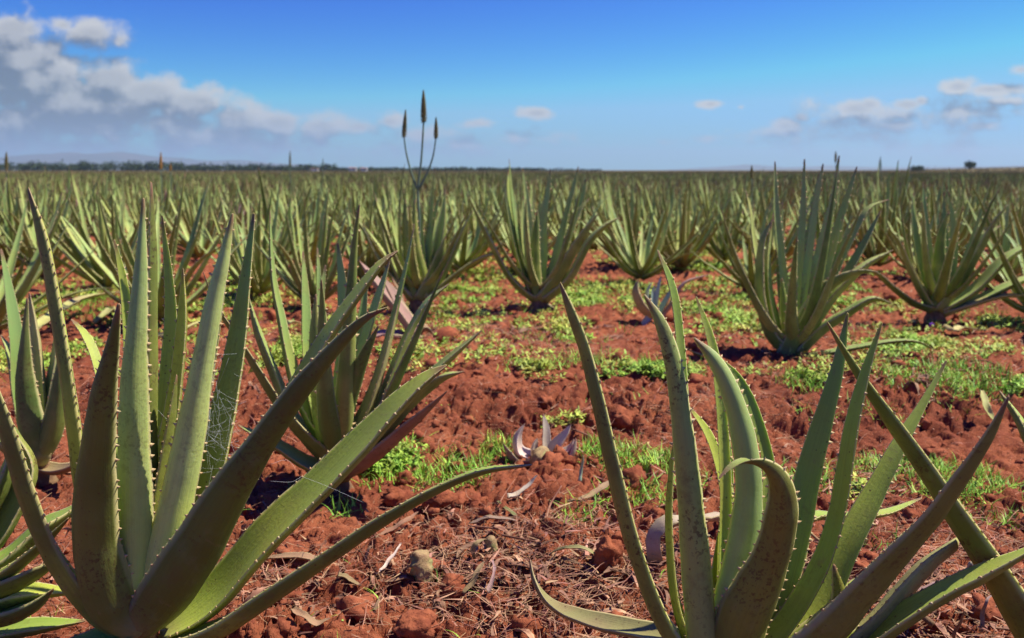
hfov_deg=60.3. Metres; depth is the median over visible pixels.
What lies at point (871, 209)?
aloe plant
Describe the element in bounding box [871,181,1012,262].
aloe plant
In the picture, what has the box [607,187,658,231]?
aloe plant
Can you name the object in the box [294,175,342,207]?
aloe plant
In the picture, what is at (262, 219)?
aloe plant
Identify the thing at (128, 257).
aloe plant
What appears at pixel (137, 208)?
aloe plant
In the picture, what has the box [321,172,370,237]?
aloe plant
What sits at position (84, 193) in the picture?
aloe plant
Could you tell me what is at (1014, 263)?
aloe plant
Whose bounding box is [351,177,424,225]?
aloe plant
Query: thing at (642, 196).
aloe plant
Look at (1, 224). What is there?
aloe plant
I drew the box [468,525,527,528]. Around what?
twig
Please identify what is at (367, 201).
aloe plant
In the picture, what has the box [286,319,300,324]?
dead leaf
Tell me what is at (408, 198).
aloe plant
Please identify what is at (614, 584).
dry leaf litter
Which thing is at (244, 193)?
aloe plant
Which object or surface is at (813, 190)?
aloe plant
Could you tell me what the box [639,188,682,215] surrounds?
aloe plant
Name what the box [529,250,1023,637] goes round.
aloe plant
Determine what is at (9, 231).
aloe plant
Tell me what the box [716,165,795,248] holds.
aloe plant
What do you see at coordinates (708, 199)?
aloe plant
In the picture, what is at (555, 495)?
twig
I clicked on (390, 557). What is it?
dead leaf
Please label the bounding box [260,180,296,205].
aloe plant
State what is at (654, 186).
aloe plant
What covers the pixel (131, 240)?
aloe plant
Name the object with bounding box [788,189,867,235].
aloe plant
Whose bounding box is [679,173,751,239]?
aloe plant
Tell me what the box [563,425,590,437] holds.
twig
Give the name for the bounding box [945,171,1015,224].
aloe plant
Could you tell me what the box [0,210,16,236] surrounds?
aloe plant
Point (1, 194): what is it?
aloe plant
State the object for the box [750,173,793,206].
aloe plant
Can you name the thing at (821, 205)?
aloe plant
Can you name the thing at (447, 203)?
aloe plant
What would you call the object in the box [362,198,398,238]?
aloe plant
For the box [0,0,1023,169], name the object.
sky
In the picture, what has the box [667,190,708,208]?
aloe plant
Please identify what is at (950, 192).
aloe plant
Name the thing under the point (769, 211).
aloe plant
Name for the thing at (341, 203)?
aloe plant
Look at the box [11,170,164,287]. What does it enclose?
aloe plant
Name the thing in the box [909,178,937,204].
aloe plant
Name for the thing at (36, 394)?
aloe plant
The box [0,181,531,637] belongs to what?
aloe plant
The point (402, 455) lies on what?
weeds
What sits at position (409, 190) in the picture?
aloe plant
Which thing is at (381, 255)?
aloe plant
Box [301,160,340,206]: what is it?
aloe plant
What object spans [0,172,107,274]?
aloe plant
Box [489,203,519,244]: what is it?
aloe plant
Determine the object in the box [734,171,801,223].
aloe plant
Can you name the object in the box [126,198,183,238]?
aloe plant
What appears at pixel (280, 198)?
aloe plant
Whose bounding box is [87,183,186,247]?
aloe plant
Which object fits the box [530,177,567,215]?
aloe plant
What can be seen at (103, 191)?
aloe plant
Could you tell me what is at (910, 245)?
aloe plant
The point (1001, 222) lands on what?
aloe plant
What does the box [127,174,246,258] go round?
aloe plant
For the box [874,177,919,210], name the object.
aloe plant
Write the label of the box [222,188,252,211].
aloe plant
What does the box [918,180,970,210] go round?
aloe plant
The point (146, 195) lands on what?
aloe plant
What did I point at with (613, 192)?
aloe plant
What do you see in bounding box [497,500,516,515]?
dead leaf
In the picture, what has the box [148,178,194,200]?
aloe plant
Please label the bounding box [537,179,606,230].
aloe plant
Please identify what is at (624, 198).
aloe plant
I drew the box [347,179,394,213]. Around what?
aloe plant
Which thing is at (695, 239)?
aloe plant
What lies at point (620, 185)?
aloe plant
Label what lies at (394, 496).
soil clods
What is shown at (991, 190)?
aloe plant
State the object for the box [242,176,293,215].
aloe plant
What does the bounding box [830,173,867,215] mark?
aloe plant
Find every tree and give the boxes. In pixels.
[910,165,924,170]
[964,160,976,169]
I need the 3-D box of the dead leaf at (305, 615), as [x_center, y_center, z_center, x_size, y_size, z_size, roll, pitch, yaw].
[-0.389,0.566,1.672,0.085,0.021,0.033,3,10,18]
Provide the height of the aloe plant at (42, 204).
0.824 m
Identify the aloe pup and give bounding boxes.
[502,414,576,463]
[632,274,708,325]
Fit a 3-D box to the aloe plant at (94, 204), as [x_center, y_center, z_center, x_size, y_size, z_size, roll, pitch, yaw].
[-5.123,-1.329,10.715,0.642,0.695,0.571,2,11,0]
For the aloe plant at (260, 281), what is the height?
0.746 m
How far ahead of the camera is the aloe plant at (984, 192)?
15.04 m
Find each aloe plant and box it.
[0,169,88,267]
[0,171,86,240]
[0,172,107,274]
[0,178,30,206]
[0,181,12,209]
[0,181,77,223]
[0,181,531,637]
[0,184,105,329]
[0,195,13,242]
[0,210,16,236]
[0,249,70,486]
[0,423,85,637]
[3,152,74,235]
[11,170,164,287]
[25,169,134,234]
[30,181,64,210]
[38,180,67,201]
[39,197,93,246]
[46,173,260,321]
[47,179,80,199]
[57,176,100,199]
[62,181,167,262]
[63,182,119,235]
[75,174,140,229]
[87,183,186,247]
[98,172,164,225]
[107,178,137,207]
[119,180,155,210]
[119,196,156,223]
[126,190,181,214]
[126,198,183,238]
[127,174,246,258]
[130,185,164,211]
[133,153,195,237]
[147,175,184,203]
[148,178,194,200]
[149,184,197,203]
[154,164,196,210]
[156,182,215,223]
[160,189,226,248]
[174,192,209,228]
[176,180,229,228]
[183,195,256,235]
[186,183,223,216]
[196,198,293,272]
[200,175,251,210]
[202,184,315,294]
[203,204,481,499]
[204,167,346,264]
[208,192,245,217]
[209,192,263,224]
[221,178,256,206]
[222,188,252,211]
[229,201,250,215]
[230,193,262,218]
[239,202,282,234]
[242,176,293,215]
[245,178,341,232]
[254,188,380,304]
[255,180,328,224]
[257,180,311,210]
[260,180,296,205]
[261,182,363,265]
[261,187,355,244]
[261,191,295,221]
[262,183,294,209]
[271,152,310,210]
[279,179,337,225]
[281,175,341,219]
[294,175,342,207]
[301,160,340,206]
[307,178,397,240]
[310,186,337,216]
[311,182,417,285]
[314,175,350,202]
[314,185,402,258]
[320,193,364,225]
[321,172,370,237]
[339,174,461,272]
[341,177,402,224]
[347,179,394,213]
[348,90,501,313]
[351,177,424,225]
[351,195,417,247]
[359,260,433,339]
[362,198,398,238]
[365,182,405,207]
[377,173,419,208]
[379,189,436,224]
[384,176,434,201]
[398,187,448,229]
[398,192,473,231]
[407,175,509,271]
[416,178,489,223]
[424,195,492,239]
[425,184,503,256]
[427,182,463,208]
[446,186,483,216]
[447,170,529,242]
[447,180,490,214]
[447,185,496,233]
[454,179,489,199]
[466,170,515,204]
[467,160,619,312]
[473,184,557,249]
[476,176,522,215]
[479,183,520,231]
[487,180,576,244]
[487,200,572,265]
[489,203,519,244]
[503,187,556,211]
[515,182,538,212]
[519,177,563,211]
[522,180,597,243]
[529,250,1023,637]
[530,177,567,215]
[534,189,612,253]
[535,185,567,227]
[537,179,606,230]
[546,175,585,200]
[551,173,603,212]
[552,179,588,206]
[560,195,623,249]
[571,174,680,260]
[573,189,602,220]
[577,180,606,205]
[585,196,623,232]
[586,174,630,205]
[586,181,717,280]
[587,174,630,217]
[590,184,630,225]
[601,182,644,220]
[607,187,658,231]
[613,184,658,212]
[624,183,691,244]
[624,185,690,230]
[635,190,657,223]
[636,172,744,267]
[636,174,681,208]
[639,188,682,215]
[645,186,717,246]
[652,180,694,214]
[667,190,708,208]
[668,190,717,247]
[672,188,721,213]
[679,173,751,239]
[680,175,732,210]
[681,179,760,260]
[686,156,935,357]
[689,199,817,290]
[698,200,733,229]
[707,168,773,222]
[711,184,737,201]
[711,184,749,228]
[713,172,849,262]
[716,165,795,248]
[729,181,797,233]
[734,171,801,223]
[742,199,793,229]
[744,202,798,241]
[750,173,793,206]
[783,195,834,230]
[784,178,877,254]
[787,183,807,208]
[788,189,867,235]
[791,171,847,211]
[793,151,870,222]
[794,177,838,205]
[809,177,873,248]
[827,321,1023,637]
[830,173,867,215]
[831,172,873,198]
[834,171,935,266]
[841,184,881,221]
[843,156,942,254]
[843,181,881,202]
[847,193,885,226]
[856,189,882,211]
[857,156,891,198]
[858,176,925,214]
[866,193,970,273]
[867,182,1023,326]
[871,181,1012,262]
[872,198,930,243]
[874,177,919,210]
[897,181,965,220]
[908,174,1001,235]
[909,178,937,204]
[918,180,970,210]
[919,188,1003,258]
[931,179,1023,312]
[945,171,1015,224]
[945,178,1002,204]
[949,182,1023,248]
[952,190,1002,231]
[958,197,1023,283]
[967,179,1011,202]
[979,178,1010,199]
[983,186,1023,227]
[986,192,1014,233]
[993,192,1015,219]
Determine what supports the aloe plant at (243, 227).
on the ground at (946, 428)
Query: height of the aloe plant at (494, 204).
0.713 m
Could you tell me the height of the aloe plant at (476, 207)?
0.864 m
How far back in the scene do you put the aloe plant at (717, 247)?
7.87 m
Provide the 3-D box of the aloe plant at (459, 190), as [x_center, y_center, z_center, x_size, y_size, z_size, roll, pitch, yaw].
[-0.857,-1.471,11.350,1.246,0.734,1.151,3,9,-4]
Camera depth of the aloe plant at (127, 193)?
16.21 m
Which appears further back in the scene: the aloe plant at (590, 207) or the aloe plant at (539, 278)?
the aloe plant at (590, 207)
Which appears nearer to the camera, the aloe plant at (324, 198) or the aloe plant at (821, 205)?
the aloe plant at (821, 205)
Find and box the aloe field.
[0,167,1023,209]
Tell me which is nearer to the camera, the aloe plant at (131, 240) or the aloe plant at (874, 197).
the aloe plant at (131, 240)
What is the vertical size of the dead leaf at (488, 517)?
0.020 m
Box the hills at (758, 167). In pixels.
[671,164,1023,169]
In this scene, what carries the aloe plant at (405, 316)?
on the ground at (946, 428)
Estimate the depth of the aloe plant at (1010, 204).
10.59 m
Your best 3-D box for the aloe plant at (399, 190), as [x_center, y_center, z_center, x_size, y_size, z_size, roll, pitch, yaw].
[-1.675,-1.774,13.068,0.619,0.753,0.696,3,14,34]
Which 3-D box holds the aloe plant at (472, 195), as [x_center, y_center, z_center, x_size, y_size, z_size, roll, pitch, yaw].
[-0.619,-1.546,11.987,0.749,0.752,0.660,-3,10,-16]
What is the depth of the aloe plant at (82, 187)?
14.49 m
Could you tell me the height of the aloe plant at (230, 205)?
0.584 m
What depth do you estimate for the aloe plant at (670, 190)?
13.84 m
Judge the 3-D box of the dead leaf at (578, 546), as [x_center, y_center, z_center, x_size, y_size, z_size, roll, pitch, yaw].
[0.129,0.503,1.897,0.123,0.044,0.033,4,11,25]
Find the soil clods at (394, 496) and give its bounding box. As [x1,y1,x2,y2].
[0,272,1023,637]
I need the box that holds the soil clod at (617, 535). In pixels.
[611,531,625,548]
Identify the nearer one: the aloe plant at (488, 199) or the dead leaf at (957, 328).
the dead leaf at (957, 328)
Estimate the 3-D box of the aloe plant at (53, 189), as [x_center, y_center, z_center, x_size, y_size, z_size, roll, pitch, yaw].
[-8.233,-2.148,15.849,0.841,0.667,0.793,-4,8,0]
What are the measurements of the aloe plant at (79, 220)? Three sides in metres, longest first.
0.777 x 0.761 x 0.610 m
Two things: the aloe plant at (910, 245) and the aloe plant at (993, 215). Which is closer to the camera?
the aloe plant at (910, 245)
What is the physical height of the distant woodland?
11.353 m
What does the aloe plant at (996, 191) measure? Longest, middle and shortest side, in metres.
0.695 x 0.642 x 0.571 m
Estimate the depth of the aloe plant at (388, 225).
8.43 m
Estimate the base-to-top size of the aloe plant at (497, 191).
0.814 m
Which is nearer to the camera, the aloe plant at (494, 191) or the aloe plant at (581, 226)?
the aloe plant at (581, 226)
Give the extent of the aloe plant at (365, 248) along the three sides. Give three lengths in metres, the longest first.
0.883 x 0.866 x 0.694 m
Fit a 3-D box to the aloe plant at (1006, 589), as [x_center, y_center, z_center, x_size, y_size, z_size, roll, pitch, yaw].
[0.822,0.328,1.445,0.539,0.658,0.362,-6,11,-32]
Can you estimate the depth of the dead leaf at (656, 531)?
1.89 m
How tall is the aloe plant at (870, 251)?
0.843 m
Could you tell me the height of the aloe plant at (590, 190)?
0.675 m
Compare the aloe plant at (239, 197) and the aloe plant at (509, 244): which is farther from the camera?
the aloe plant at (239, 197)
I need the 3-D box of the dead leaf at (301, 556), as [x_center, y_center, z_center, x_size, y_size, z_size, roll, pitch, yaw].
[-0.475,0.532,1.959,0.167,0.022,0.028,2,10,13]
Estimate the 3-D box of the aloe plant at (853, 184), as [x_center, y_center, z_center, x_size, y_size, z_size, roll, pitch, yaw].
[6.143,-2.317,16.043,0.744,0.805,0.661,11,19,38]
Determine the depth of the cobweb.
1.51 m
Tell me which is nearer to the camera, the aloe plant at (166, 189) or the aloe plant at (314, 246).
the aloe plant at (314, 246)
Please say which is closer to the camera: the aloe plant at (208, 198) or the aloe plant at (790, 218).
the aloe plant at (790, 218)
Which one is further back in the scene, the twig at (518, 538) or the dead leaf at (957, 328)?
the dead leaf at (957, 328)
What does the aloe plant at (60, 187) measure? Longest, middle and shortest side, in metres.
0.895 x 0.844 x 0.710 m
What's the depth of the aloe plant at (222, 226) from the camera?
10.26 m
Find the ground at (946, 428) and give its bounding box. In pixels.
[0,168,1023,637]
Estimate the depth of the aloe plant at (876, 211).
8.40 m
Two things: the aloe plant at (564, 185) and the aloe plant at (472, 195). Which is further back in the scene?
the aloe plant at (564, 185)
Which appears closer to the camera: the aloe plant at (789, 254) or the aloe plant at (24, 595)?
the aloe plant at (24, 595)
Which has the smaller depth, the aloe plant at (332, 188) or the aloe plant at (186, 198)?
the aloe plant at (186, 198)
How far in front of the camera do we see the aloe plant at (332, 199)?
9.83 m
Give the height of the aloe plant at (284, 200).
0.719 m
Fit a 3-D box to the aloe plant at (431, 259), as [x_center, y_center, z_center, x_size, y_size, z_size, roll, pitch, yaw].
[-0.533,-0.669,5.286,0.688,1.372,0.738,-8,13,-41]
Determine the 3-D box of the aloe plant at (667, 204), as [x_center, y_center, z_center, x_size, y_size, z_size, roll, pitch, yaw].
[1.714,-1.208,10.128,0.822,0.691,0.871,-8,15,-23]
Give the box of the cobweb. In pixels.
[183,354,243,468]
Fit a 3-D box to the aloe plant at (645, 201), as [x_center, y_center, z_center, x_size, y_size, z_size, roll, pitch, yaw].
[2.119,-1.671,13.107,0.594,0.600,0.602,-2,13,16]
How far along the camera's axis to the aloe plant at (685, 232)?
7.45 m
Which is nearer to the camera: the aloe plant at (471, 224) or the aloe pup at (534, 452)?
the aloe pup at (534, 452)
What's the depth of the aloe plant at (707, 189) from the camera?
14.20 m
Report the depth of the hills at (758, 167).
8129.86 m
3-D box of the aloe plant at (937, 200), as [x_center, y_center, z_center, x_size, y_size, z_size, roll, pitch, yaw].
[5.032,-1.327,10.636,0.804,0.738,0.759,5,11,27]
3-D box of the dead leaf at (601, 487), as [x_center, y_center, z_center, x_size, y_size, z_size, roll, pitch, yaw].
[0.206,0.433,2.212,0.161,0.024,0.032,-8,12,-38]
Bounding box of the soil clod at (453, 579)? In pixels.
[437,573,467,602]
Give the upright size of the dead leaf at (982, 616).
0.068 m
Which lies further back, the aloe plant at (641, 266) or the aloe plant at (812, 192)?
the aloe plant at (812, 192)
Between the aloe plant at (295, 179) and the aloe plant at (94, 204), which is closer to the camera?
the aloe plant at (94, 204)
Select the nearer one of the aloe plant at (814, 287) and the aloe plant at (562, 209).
the aloe plant at (814, 287)
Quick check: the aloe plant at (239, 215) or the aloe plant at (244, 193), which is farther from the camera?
the aloe plant at (244, 193)
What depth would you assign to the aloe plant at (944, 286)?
4.85 m
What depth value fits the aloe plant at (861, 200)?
11.35 m
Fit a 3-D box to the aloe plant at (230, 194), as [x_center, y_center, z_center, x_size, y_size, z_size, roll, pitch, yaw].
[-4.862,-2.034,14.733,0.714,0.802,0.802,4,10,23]
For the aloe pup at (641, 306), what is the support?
on the ground at (946, 428)
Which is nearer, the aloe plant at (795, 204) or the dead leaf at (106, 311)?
the dead leaf at (106, 311)
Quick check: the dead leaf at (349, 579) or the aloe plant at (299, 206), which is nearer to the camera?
the dead leaf at (349, 579)
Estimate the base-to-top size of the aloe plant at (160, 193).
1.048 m
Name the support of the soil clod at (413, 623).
on the ground at (946, 428)
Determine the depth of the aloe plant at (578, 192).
14.35 m
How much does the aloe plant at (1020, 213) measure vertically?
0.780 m
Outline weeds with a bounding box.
[0,219,1023,499]
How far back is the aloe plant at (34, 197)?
10.28 m
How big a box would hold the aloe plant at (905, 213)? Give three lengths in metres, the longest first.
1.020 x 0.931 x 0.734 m
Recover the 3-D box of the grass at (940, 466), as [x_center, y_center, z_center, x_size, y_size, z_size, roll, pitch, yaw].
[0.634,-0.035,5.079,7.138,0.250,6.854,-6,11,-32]
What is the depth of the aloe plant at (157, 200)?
12.98 m
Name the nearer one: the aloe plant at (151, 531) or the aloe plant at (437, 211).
the aloe plant at (151, 531)
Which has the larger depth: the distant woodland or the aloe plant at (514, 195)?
the distant woodland
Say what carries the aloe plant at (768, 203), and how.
on the ground at (946, 428)
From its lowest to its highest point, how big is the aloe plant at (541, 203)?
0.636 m
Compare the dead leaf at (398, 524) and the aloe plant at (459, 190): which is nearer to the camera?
the dead leaf at (398, 524)
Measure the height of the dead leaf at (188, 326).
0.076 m
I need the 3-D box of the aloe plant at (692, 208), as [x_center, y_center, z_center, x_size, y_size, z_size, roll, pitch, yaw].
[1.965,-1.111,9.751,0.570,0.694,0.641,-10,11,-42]
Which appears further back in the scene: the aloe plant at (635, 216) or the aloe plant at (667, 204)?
the aloe plant at (667, 204)
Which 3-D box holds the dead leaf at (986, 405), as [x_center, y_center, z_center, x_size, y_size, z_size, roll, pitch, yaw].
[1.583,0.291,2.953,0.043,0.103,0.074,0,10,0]
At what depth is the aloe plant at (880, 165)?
16.31 m
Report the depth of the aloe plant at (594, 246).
9.42 m
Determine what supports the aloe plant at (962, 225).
on the ground at (946, 428)
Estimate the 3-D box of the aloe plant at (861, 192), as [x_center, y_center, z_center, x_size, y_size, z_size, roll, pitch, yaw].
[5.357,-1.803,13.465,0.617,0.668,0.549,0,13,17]
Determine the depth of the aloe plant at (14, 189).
13.99 m
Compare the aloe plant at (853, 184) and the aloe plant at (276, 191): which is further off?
the aloe plant at (853, 184)
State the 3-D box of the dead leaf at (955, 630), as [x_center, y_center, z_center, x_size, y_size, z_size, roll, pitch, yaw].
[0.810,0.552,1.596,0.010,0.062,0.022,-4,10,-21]
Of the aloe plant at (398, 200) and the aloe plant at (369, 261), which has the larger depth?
the aloe plant at (398, 200)
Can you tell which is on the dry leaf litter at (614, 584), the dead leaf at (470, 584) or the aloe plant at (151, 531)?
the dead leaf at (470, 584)
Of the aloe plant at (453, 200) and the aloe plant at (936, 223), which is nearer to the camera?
the aloe plant at (936, 223)
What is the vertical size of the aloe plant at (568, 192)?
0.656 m
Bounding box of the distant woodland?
[0,159,601,170]
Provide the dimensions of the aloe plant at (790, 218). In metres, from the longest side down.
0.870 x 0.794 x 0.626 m
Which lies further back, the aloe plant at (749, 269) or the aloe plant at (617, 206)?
the aloe plant at (617, 206)
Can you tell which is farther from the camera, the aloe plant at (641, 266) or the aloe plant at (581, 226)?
the aloe plant at (581, 226)
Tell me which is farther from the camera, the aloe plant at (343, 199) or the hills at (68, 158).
the hills at (68, 158)
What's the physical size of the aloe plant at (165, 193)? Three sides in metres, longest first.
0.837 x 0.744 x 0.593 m
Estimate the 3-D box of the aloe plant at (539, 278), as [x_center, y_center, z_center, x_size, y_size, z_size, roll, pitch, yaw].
[0.245,-0.469,5.402,1.021,1.012,0.508,0,10,0]
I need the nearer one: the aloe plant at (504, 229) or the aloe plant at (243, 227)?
the aloe plant at (243, 227)
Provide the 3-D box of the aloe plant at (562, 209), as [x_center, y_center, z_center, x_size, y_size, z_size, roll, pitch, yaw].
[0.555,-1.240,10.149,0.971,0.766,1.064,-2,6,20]
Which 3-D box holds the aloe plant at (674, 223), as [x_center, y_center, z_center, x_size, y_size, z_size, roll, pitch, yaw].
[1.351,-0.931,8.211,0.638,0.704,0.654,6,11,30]
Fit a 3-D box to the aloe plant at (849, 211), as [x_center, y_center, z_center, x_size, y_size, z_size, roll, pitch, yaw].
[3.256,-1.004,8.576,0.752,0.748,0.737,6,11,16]
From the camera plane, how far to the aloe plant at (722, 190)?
16.25 m
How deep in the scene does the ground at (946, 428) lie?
2.85 m
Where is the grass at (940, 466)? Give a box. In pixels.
[2,250,1023,637]
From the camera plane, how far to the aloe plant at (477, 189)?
16.09 m
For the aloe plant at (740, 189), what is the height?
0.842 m
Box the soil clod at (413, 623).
[392,608,441,637]
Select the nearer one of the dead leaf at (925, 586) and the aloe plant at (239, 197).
the dead leaf at (925, 586)
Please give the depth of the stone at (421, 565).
1.84 m
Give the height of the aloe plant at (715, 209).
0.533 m
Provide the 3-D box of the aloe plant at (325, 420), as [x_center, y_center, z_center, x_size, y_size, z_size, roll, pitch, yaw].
[-0.408,0.110,2.377,0.662,0.844,0.464,0,10,0]
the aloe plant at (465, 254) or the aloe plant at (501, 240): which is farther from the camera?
the aloe plant at (501, 240)
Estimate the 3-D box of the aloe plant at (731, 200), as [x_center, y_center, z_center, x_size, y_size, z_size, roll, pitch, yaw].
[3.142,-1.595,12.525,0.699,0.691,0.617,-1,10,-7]
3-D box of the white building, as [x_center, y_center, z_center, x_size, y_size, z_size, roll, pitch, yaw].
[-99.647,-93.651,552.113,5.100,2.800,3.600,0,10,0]
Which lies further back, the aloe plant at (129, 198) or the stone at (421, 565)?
the aloe plant at (129, 198)
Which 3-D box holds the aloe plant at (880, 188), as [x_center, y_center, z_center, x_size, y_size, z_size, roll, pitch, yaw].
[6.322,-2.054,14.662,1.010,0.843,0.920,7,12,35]
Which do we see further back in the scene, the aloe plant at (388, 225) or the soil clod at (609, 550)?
the aloe plant at (388, 225)
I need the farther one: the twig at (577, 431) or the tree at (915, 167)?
the tree at (915, 167)
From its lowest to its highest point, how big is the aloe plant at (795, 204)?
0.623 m
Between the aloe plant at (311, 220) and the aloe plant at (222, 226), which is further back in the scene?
the aloe plant at (222, 226)
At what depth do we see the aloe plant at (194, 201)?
11.68 m
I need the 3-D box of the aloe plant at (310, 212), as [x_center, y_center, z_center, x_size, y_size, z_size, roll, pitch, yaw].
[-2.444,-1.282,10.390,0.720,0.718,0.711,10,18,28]
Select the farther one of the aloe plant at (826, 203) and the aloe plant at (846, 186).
the aloe plant at (846, 186)
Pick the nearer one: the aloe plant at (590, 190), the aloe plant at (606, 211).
the aloe plant at (606, 211)
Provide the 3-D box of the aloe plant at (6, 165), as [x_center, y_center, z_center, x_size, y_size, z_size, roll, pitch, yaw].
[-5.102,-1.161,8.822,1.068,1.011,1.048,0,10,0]
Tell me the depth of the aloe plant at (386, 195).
13.91 m
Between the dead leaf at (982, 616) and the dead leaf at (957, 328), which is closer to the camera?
the dead leaf at (982, 616)
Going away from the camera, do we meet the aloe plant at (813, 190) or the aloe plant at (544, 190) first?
the aloe plant at (813, 190)
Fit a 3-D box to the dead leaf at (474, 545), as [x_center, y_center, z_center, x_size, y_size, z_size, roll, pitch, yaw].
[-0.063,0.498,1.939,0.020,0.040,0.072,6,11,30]
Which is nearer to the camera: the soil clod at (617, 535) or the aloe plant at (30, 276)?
the soil clod at (617, 535)
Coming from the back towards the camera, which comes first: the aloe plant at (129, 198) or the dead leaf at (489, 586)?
the aloe plant at (129, 198)
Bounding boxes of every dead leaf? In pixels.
[37,291,119,328]
[92,306,115,323]
[158,317,227,336]
[267,552,315,559]
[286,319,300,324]
[290,607,329,625]
[338,572,361,585]
[375,511,417,537]
[376,542,401,573]
[462,561,484,593]
[469,515,517,523]
[470,539,485,558]
[486,559,495,592]
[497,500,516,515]
[507,475,537,498]
[547,544,595,554]
[567,481,608,501]
[578,454,583,481]
[645,512,719,561]
[917,581,934,590]
[943,324,987,331]
[951,611,964,637]
[979,595,991,632]
[980,390,993,419]
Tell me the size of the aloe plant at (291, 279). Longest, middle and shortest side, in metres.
0.747 x 0.743 x 0.732 m
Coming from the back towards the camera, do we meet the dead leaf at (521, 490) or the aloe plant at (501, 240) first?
the aloe plant at (501, 240)
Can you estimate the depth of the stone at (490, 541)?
1.95 m
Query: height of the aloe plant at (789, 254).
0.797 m
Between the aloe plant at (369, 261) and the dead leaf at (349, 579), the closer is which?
the dead leaf at (349, 579)
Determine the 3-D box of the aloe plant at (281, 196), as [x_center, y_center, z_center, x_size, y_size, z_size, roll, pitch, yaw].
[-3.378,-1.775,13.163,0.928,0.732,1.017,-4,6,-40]
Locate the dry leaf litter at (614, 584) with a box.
[0,254,1023,637]
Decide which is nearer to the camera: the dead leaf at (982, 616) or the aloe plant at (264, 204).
the dead leaf at (982, 616)
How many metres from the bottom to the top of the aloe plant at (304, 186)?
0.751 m
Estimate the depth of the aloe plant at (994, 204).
10.74 m
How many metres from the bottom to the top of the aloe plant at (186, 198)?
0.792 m
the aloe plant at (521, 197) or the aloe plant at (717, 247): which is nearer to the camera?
the aloe plant at (717, 247)
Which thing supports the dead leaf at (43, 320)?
on the ground at (946, 428)
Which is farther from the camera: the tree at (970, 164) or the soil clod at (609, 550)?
the tree at (970, 164)
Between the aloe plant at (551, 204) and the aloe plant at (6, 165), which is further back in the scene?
the aloe plant at (551, 204)
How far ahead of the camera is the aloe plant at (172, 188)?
13.67 m
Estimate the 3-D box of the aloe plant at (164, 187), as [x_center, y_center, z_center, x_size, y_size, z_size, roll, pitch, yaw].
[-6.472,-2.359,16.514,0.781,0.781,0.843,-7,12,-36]
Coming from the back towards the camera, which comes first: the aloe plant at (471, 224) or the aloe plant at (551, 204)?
the aloe plant at (551, 204)
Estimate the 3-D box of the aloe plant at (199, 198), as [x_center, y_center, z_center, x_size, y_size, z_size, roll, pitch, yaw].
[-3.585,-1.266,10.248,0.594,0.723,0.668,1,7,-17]
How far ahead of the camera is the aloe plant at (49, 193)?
14.63 m
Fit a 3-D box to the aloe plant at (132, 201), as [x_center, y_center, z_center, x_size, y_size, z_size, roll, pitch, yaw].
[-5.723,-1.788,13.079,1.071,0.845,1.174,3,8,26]
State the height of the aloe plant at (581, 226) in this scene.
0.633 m
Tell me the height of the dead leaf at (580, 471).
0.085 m
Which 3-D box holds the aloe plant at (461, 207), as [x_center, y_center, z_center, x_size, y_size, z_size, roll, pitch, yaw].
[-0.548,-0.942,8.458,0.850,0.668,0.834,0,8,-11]
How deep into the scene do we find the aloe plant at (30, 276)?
4.72 m
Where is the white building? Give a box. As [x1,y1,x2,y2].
[348,167,356,170]
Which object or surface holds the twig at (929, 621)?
on the ground at (946, 428)
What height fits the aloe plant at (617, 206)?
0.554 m
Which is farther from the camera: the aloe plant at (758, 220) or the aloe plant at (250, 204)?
the aloe plant at (250, 204)
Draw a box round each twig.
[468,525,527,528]
[502,534,535,542]
[544,485,561,526]
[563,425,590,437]
[886,588,934,626]
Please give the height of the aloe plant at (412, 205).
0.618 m
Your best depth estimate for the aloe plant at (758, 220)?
8.47 m
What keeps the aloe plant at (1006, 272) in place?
on the ground at (946, 428)
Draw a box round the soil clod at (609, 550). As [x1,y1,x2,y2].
[593,535,623,575]
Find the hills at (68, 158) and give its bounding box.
[0,152,347,169]
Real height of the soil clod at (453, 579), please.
0.060 m
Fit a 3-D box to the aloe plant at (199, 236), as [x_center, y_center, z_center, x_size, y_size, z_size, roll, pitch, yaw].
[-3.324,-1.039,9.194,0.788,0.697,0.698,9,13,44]

